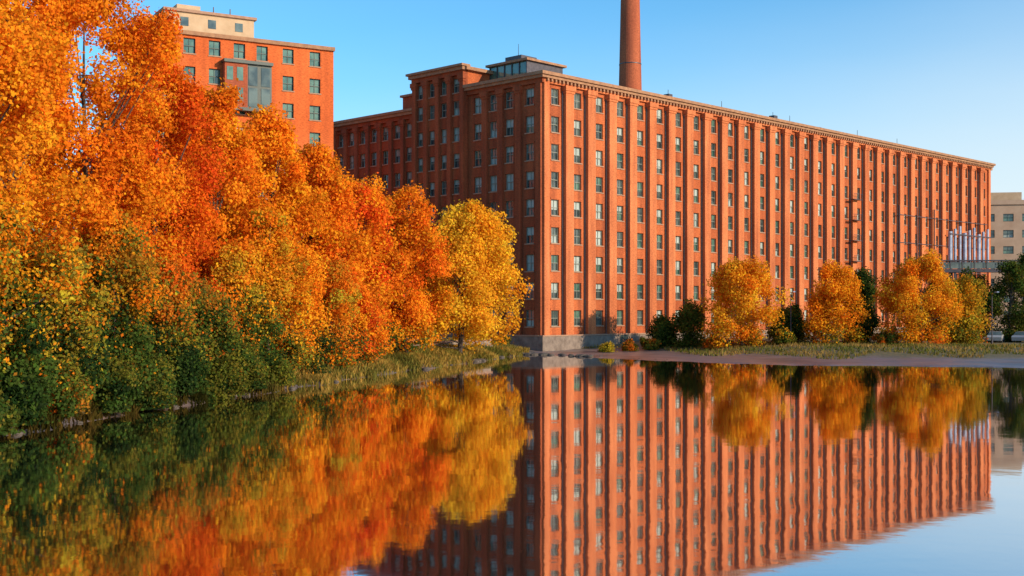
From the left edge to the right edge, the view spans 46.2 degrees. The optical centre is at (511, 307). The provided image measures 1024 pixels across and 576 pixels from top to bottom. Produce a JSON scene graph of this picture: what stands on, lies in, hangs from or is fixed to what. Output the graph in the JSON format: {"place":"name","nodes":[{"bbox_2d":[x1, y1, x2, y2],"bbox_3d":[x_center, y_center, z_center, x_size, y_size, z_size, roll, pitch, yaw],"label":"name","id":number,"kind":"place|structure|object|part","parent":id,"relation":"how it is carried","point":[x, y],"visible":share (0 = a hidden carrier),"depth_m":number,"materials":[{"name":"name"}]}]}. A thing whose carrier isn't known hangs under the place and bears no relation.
{"place":"outdoors","nodes":[
{"label":"outdoors","id":0,"kind":"place"},
{"bbox_2d":[0,355,1023,575],"bbox_3d":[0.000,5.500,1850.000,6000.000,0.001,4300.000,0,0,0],"label":"river water","id":1,"kind":"structure","parent":0,"point":[541,465],"depth_m":38.94,"materials":[{"name":"blue liquid"}]},
{"bbox_2d":[2,328,1023,435],"bbox_3d":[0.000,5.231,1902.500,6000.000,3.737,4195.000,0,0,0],"label":"ground","id":2,"kind":"structure","parent":0,"point":[906,358],"depth_m":127.59,"materials":[{"name":"brown soil"}]},
{"bbox_2d":[0,273,16,372],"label":"riverside shrub","id":3,"kind":"object","parent":2,"relation":"on","point":[4,361],"visible":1,"depth_m":49.77,"materials":[{"name":"orange plant"}]},
{"bbox_2d":[0,376,25,435],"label":"bush","id":4,"kind":"object","parent":2,"relation":"on","point":[9,415],"visible":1,"depth_m":50.75,"materials":[{"name":"green plant"}]},
{"bbox_2d":[0,357,59,425],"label":"bush","id":5,"kind":"object","parent":2,"relation":"on","point":[30,403],"visible":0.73,"depth_m":53.23,"materials":[{"name":"green plant"}]},
{"bbox_2d":[0,199,71,415],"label":"riverside shrub","id":6,"kind":"object","parent":2,"relation":"on","point":[33,351],"visible":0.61,"depth_m":54.30,"materials":[{"name":"green plant"}]},
{"bbox_2d":[0,3,79,230],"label":"maple tree","id":7,"kind":"object","parent":2,"relation":"on","point":[63,144],"visible":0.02,"depth_m":78.31,"materials":[{"name":"orange plant"}]},
{"bbox_2d":[0,0,96,393],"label":"maple tree","id":8,"kind":"object","parent":2,"relation":"on","point":[31,113],"visible":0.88,"depth_m":54.76,"materials":[{"name":"orange plant"}]},
{"bbox_2d":[3,235,118,403],"bbox_3d":[-22.510,0.603,59.387,7.017,8.908,7.036,0,0,0],"label":"riverside shrub","id":9,"kind":"object","parent":2,"relation":"on","point":[76,332],"visible":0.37,"depth_m":58.22,"materials":[{"name":"green plant"}]},
{"bbox_2d":[0,0,123,353],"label":"maple tree","id":10,"kind":"object","parent":2,"relation":"on","point":[52,15],"visible":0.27,"depth_m":61.85,"materials":[{"name":"orange plant"}]},
{"bbox_2d":[36,353,97,417],"bbox_3d":[-21.582,3.793,57.171,3.993,3.639,4.031,0,0,0],"label":"bush","id":11,"kind":"object","parent":2,"relation":"on","point":[80,396],"visible":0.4,"depth_m":56.39,"materials":[{"name":"green plant"}]},
{"bbox_2d":[4,0,194,366],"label":"maple tree","id":12,"kind":"object","parent":2,"relation":"on","point":[144,199],"visible":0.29,"depth_m":70.13,"materials":[{"name":"orange plant"}]},
{"bbox_2d":[80,352,145,415],"bbox_3d":[-20.643,3.973,61.063,4.077,3.456,3.651,0,0,0],"label":"bush","id":13,"kind":"object","parent":2,"relation":"on","point":[111,399],"visible":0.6,"depth_m":60.38,"materials":[{"name":"green plant"}]},
{"bbox_2d":[69,208,174,396],"bbox_3d":[-21.150,0.002,63.845,5.835,10.697,6.074,0,0,-36],"label":"riverside shrub","id":14,"kind":"object","parent":2,"relation":"on","point":[123,238],"visible":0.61,"depth_m":63.12,"materials":[{"name":"green plant"}]},
{"bbox_2d":[66,100,183,235],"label":"maple tree","id":15,"kind":"object","parent":2,"relation":"on","point":[101,125],"visible":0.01,"depth_m":86.99,"materials":[{"name":"orange plant"}]},
{"bbox_2d":[126,349,179,410],"bbox_3d":[-19.714,3.994,64.721,3.530,3.743,4.415,0,0,-14],"label":"bush","id":16,"kind":"object","parent":2,"relation":"on","point":[154,401],"visible":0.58,"depth_m":64.09,"materials":[{"name":"green plant"}]},
{"bbox_2d":[92,8,230,320],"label":"maple tree","id":17,"kind":"object","parent":2,"relation":"on","point":[192,217],"visible":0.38,"depth_m":76.47,"materials":[{"name":"orange plant"}]},
{"bbox_2d":[108,253,216,388],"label":"riverside shrub","id":18,"kind":"object","parent":2,"relation":"on","point":[172,329],"visible":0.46,"depth_m":68.11,"materials":[{"name":"orange plant"}]},
{"bbox_2d":[166,345,214,395],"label":"bush","id":19,"kind":"object","parent":2,"relation":"on","point":[188,376],"visible":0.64,"depth_m":68.23,"materials":[{"name":"green plant"}]},
{"bbox_2d":[147,77,278,340],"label":"maple tree","id":20,"kind":"object","parent":2,"relation":"on","point":[224,104],"visible":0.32,"depth_m":82.65,"materials":[{"name":"orange plant"}]},
{"bbox_2d":[183,270,253,387],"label":"riverside shrub","id":21,"kind":"object","parent":2,"relation":"on","point":[215,320],"visible":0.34,"depth_m":73.31,"materials":[{"name":"green plant"}]},
{"bbox_2d":[196,350,253,400],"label":"bush","id":22,"kind":"object","parent":2,"relation":"on","point":[227,367],"visible":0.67,"depth_m":72.10,"materials":[{"name":"green plant"}]},
{"bbox_2d":[134,34,332,199],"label":"walls","id":23,"kind":"structure","parent":2,"relation":"on","point":[302,73],"depth_m":157.28,"materials":[{"name":"orange brick"}]},
{"bbox_2d":[150,6,320,136],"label":"sills","id":24,"kind":"structure","parent":23,"relation":"on","point":[254,19],"depth_m":153.24,"materials":[{"name":"stone"}]},
{"bbox_2d":[162,38,319,145],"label":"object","id":25,"kind":"structure","parent":23,"relation":"on","point":[260,65],"depth_m":153.79,"materials":[{"name":"grey metal"}]},
{"bbox_2d":[181,16,269,107],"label":"bay glass","id":26,"kind":"object","parent":25,"relation":"attached to","point":[253,81],"visible":0.92,"depth_m":153.53,"materials":[{"name":"grey glass"}]},
{"bbox_2d":[222,62,247,106],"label":"bay walls","id":27,"kind":"structure","parent":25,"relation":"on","point":[238,83],"depth_m":152.33,"materials":[{"name":"brick"}]},
{"bbox_2d":[158,39,318,196],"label":"window glass","id":28,"kind":"object","parent":25,"relation":"in","point":[190,49],"visible":0.26,"depth_m":154.14,"materials":[{"name":"grey glass"}]},
{"bbox_2d":[178,29,334,51],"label":"parapet","id":29,"kind":"structure","parent":23,"relation":"on","point":[254,40],"depth_m":154.43,"materials":[{"name":"beige stone"}]},
{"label":"roof","id":30,"kind":"object","parent":23,"relation":"on","visible":0},
{"bbox_2d":[157,4,253,37],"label":"penthouse","id":31,"kind":"object","parent":30,"relation":"on","point":[224,25],"visible":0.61,"depth_m":153.39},
{"bbox_2d":[217,192,268,240],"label":"maple tree","id":32,"kind":"object","parent":2,"relation":"on","point":[227,213],"depth_m":98.04,"materials":[{"name":"orange plant"}]},
{"bbox_2d":[200,239,288,377],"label":"riverside shrub","id":33,"kind":"object","parent":2,"relation":"on","point":[231,273],"visible":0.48,"depth_m":78.01,"materials":[{"name":"yellow plant"}]},
{"bbox_2d":[227,341,273,389],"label":"bush","id":34,"kind":"object","parent":2,"relation":"on","point":[254,368],"visible":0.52,"depth_m":75.52,"materials":[{"name":"green plant"}]},
{"bbox_2d":[0,337,529,436],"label":"bank grass","id":35,"kind":"structure","parent":2,"relation":"on","point":[391,362],"depth_m":97.54,"materials":[{"name":"green plant"}]},
{"bbox_2d":[217,102,331,350],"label":"maple tree","id":36,"kind":"object","parent":2,"relation":"on","point":[273,140],"visible":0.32,"depth_m":89.90,"materials":[{"name":"orange plant"}]},
{"bbox_2d":[235,206,319,370],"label":"maple tree","id":37,"kind":"object","parent":2,"relation":"on","point":[266,249],"visible":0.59,"depth_m":82.96,"materials":[{"name":"orange plant"}]},
{"bbox_2d":[259,347,297,385],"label":"bush","id":38,"kind":"object","parent":2,"relation":"on","point":[280,373],"visible":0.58,"depth_m":79.84,"materials":[{"name":"green plant"}]},
{"bbox_2d":[255,238,333,373],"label":"riverside shrub","id":39,"kind":"object","parent":2,"relation":"on","point":[319,310],"visible":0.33,"depth_m":87.52,"materials":[{"name":"orange plant"}]},
{"bbox_2d":[272,136,375,351],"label":"maple tree","id":40,"kind":"object","parent":2,"relation":"on","point":[325,171],"visible":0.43,"depth_m":96.64,"materials":[{"name":"orange plant"}]},
{"bbox_2d":[14,352,639,434],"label":"shore rocks","id":41,"kind":"object","parent":2,"relation":"on","point":[481,359],"visible":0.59,"depth_m":133.07,"materials":[{"name":"grey stone"}]},
{"bbox_2d":[308,253,364,367],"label":"riverside shrub","id":42,"kind":"object","parent":2,"relation":"on","point":[340,292],"visible":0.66,"depth_m":93.08,"materials":[{"name":"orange plant"}]},
{"bbox_2d":[340,280,394,362],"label":"riverside shrub","id":43,"kind":"object","parent":2,"relation":"on","point":[370,324],"visible":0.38,"depth_m":99.23,"materials":[{"name":"orange plant"}]},
{"bbox_2d":[323,172,413,353],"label":"maple tree","id":44,"kind":"object","parent":2,"relation":"on","point":[373,204],"visible":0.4,"depth_m":103.27,"materials":[{"name":"orange plant"}]},
{"bbox_2d":[356,220,425,291],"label":"maple tree","id":45,"kind":"object","parent":2,"relation":"on","point":[405,274],"visible":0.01,"depth_m":121.98,"materials":[{"name":"orange plant"}]},
{"bbox_2d":[363,180,457,356],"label":"maple tree","id":46,"kind":"object","parent":2,"relation":"on","point":[412,311],"visible":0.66,"depth_m":110.41,"materials":[{"name":"orange plant"}]},
{"bbox_2d":[395,339,438,347],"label":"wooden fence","id":47,"kind":"object","parent":2,"relation":"on","point":[424,344],"visible":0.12,"depth_m":119.25,"materials":[{"name":"brown wood"}]},
{"bbox_2d":[333,70,543,334],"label":"end walls","id":48,"kind":"structure","parent":2,"relation":"on","point":[466,147],"depth_m":159.00,"materials":[{"name":"brick"}]},
{"bbox_2d":[416,341,492,346],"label":"blocks","id":49,"kind":"structure","parent":2,"relation":"on","point":[455,343],"depth_m":133.18,"materials":[{"name":"stone"}]},
{"bbox_2d":[410,339,490,343],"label":"coping","id":50,"kind":"object","parent":49,"relation":"on","point":[446,341],"visible":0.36,"depth_m":128.69,"materials":[{"name":"stone"}]},
{"bbox_2d":[410,198,533,353],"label":"maple tree","id":51,"kind":"object","parent":2,"relation":"on","point":[480,253],"visible":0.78,"depth_m":121.53,"materials":[{"name":"yellow plant"}]},
{"bbox_2d":[491,333,511,343],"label":"green bush","id":52,"kind":"object","parent":2,"relation":"on","point":[507,341],"visible":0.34,"depth_m":145.53,"materials":[{"name":"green plant"}]},
{"bbox_2d":[597,341,617,351],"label":"green bush","id":53,"kind":"object","parent":2,"relation":"on","point":[607,347],"visible":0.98,"depth_m":145.86,"materials":[{"name":"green plant"}]},
{"bbox_2d":[619,336,638,350],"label":"bush","id":54,"kind":"object","parent":2,"relation":"on","point":[629,344],"visible":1,"depth_m":147.98,"materials":[{"name":"orange plant"}]},
{"bbox_2d":[619,0,641,89],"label":"brick chimney","id":55,"kind":"object","parent":2,"relation":"on","point":[630,60],"visible":0.26,"depth_m":198.50,"materials":[{"name":"brick"}]},
{"bbox_2d":[639,336,661,349],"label":"green bush","id":56,"kind":"object","parent":2,"relation":"on","point":[649,344],"visible":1,"depth_m":148.79,"materials":[{"name":"green plant"}]},
{"bbox_2d":[645,313,677,347],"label":"green bush","id":57,"kind":"object","parent":2,"relation":"on","point":[663,331],"visible":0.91,"depth_m":151.54,"materials":[{"name":"green plant"}]},
{"bbox_2d":[666,296,706,346],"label":"green bush","id":58,"kind":"object","parent":2,"relation":"on","point":[688,321],"visible":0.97,"depth_m":150.01,"materials":[{"name":"green plant"}]},
{"bbox_2d":[410,71,986,334],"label":"walls","id":59,"kind":"structure","parent":2,"relation":"on","point":[555,166],"depth_m":173.62,"materials":[{"name":"brick"}]},
{"bbox_2d":[339,79,965,326],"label":"window frames","id":60,"kind":"structure","parent":59,"relation":"attached to","point":[597,211],"depth_m":165.93,"materials":[{"name":"metal"}]},
{"bbox_2d":[340,61,915,325],"bbox_3d":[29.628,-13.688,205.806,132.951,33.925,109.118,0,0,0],"label":"window panes","id":61,"kind":"object","parent":60,"relation":"in","point":[531,184],"visible":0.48,"depth_m":161.48,"materials":[{"name":"grey glass"}]},
{"bbox_2d":[340,80,915,325],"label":"window blinds","id":62,"kind":"object","parent":60,"relation":"attached to","point":[531,203],"depth_m":158.81,"materials":[{"name":"beige fabric"}]},
{"bbox_2d":[337,92,985,336],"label":"sills","id":63,"kind":"structure","parent":59,"relation":"attached to","point":[624,221],"depth_m":163.54,"materials":[{"name":"stone"}]},
{"bbox_2d":[333,57,995,169],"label":"cornice","id":64,"kind":"structure","parent":59,"relation":"attached to","point":[565,79],"depth_m":168.87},
{"bbox_2d":[489,44,968,334],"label":"roof vents and downpipes","id":65,"kind":"object","parent":59,"relation":"on","point":[531,66],"visible":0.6,"depth_m":177.01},
{"bbox_2d":[542,78,990,334],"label":"pilasters","id":66,"kind":"object","parent":59,"relation":"attached to","point":[612,99],"visible":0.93,"depth_m":174.33,"materials":[{"name":"brick"}]},
{"bbox_2d":[699,333,725,348],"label":"green bush","id":67,"kind":"object","parent":2,"relation":"on","point":[706,343],"visible":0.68,"depth_m":145.66,"materials":[{"name":"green plant"}]},
{"bbox_2d":[437,326,990,350],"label":"granite plinth","id":68,"kind":"structure","parent":2,"relation":"on","point":[548,343],"depth_m":152.56,"materials":[{"name":"grey stone"}]},
{"bbox_2d":[491,330,627,343],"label":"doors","id":69,"kind":"structure","parent":68,"relation":"on","point":[624,337],"depth_m":160.06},
{"bbox_2d":[698,255,794,346],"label":"autumn willow","id":70,"kind":"object","parent":2,"relation":"on","point":[748,280],"visible":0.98,"depth_m":144.99,"materials":[{"name":"orange plant"}]},
{"bbox_2d":[765,306,801,342],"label":"green bush","id":71,"kind":"object","parent":2,"relation":"on","point":[796,327],"visible":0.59,"depth_m":149.87,"materials":[{"name":"green plant"}]},
{"bbox_2d":[772,330,796,344],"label":"green bush","id":72,"kind":"object","parent":2,"relation":"on","point":[779,342],"visible":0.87,"depth_m":144.98,"materials":[{"name":"green plant"}]},
{"bbox_2d":[790,291,794,332],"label":"street lamp","id":73,"kind":"object","parent":2,"relation":"on","point":[790,312],"visible":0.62,"depth_m":148.46,"materials":[{"name":"metal"}]},
{"bbox_2d":[786,302,808,342],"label":"green bush","id":74,"kind":"object","parent":2,"relation":"on","point":[796,309],"visible":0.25,"depth_m":153.18,"materials":[{"name":"green plant"}]},
{"bbox_2d":[582,340,1023,359],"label":"bank grass","id":75,"kind":"structure","parent":2,"relation":"on","point":[919,345],"depth_m":136.64,"materials":[{"name":"green plant"}]},
{"bbox_2d":[801,258,870,343],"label":"autumn willow","id":76,"kind":"object","parent":2,"relation":"on","point":[826,301],"visible":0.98,"depth_m":146.70,"materials":[{"name":"orange plant"}]},
{"bbox_2d":[840,295,881,342],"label":"green bush","id":77,"kind":"object","parent":2,"relation":"on","point":[871,322],"visible":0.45,"depth_m":153.15,"materials":[{"name":"green plant"}]},
{"bbox_2d":[844,266,883,332],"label":"green tree","id":78,"kind":"object","parent":2,"relation":"on","point":[868,291],"visible":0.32,"depth_m":157.04,"materials":[{"name":"green plant"}]},
{"bbox_2d":[871,329,900,344],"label":"green bush","id":79,"kind":"object","parent":2,"relation":"on","point":[884,336],"visible":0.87,"depth_m":145.57,"materials":[{"name":"green plant"}]},
{"bbox_2d":[870,244,969,344],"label":"autumn willow","id":80,"kind":"object","parent":2,"relation":"on","point":[902,289],"visible":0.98,"depth_m":146.62,"materials":[{"name":"orange plant"}]},
{"bbox_2d":[921,281,949,339],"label":"green tree","id":81,"kind":"object","parent":2,"relation":"on","point":[928,287],"visible":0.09,"depth_m":166.85,"materials":[{"name":"green plant"}]},
{"bbox_2d":[929,273,995,343],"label":"autumn willow","id":82,"kind":"object","parent":2,"relation":"on","point":[972,302],"visible":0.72,"depth_m":149.64,"materials":[{"name":"yellow plant"}]},
{"bbox_2d":[952,266,997,337],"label":"green tree","id":83,"kind":"object","parent":2,"relation":"on","point":[970,272],"visible":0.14,"depth_m":161.24,"materials":[{"name":"green plant"}]},
{"bbox_2d":[937,260,1018,281],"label":"steel footbridge","id":84,"kind":"object","parent":2,"relation":"on","point":[951,267],"visible":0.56,"depth_m":224.83,"materials":[{"name":"grey metal"}]},
{"bbox_2d":[896,205,991,293],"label":"pipe rack","id":85,"kind":"object","parent":84,"relation":"on","point":[965,235],"visible":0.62,"depth_m":233.07,"materials":[{"name":"metal"}]},
{"bbox_2d":[991,292,998,343],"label":"street lamp","id":86,"kind":"object","parent":2,"relation":"on","point":[992,324],"visible":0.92,"depth_m":149.97,"materials":[{"name":"metal"}]},
{"bbox_2d":[987,331,1003,342],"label":"parked car","id":87,"kind":"object","parent":2,"relation":"on","point":[998,335],"visible":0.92,"depth_m":154.39,"materials":[{"name":"silver metal"}]},
{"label":"windows","id":88,"kind":"part","parent":87,"relation":"part of","materials":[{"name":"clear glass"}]},
{"bbox_2d":[982,259,1023,341],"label":"green tree","id":89,"kind":"object","parent":2,"relation":"on","point":[1014,319],"visible":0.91,"depth_m":158.58,"materials":[{"name":"green plant"}]},
{"bbox_2d":[990,252,1023,333],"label":"green tree","id":90,"kind":"object","parent":2,"relation":"on","point":[1021,262],"visible":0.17,"depth_m":164.00,"materials":[{"name":"green plant"}]},
{"bbox_2d":[991,200,1023,327],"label":"walls","id":91,"kind":"structure","parent":2,"relation":"on","point":[1000,208],"depth_m":266.96,"materials":[{"name":"beige concrete"}]},
{"bbox_2d":[991,192,1021,199],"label":"roof cabin","id":92,"kind":"object","parent":91,"relation":"on","point":[1007,196],"visible":0.29,"depth_m":269.80,"materials":[{"name":"beige concrete"}]},
{"bbox_2d":[991,217,1023,298],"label":"window frames","id":93,"kind":"structure","parent":91,"relation":"attached to","point":[1006,246],"depth_m":267.12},
{"bbox_2d":[1011,331,1023,342],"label":"parked car","id":94,"kind":"object","parent":2,"relation":"on","point":[1018,336],"visible":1,"depth_m":154.64,"materials":[{"name":"silver metal"}]},
{"bbox_2d":[22,0,1023,228],"label":"sky","id":95,"kind":"structure","parent":0,"point":[943,76],"materials":[{"name":"blue"}]},
{"bbox_2d":[991,214,1023,317],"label":"window glass","id":96,"kind":"object","parent":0,"point":[1007,232],"visible":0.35,"depth_m":267.25,"materials":[{"name":"glass"}]}
]}

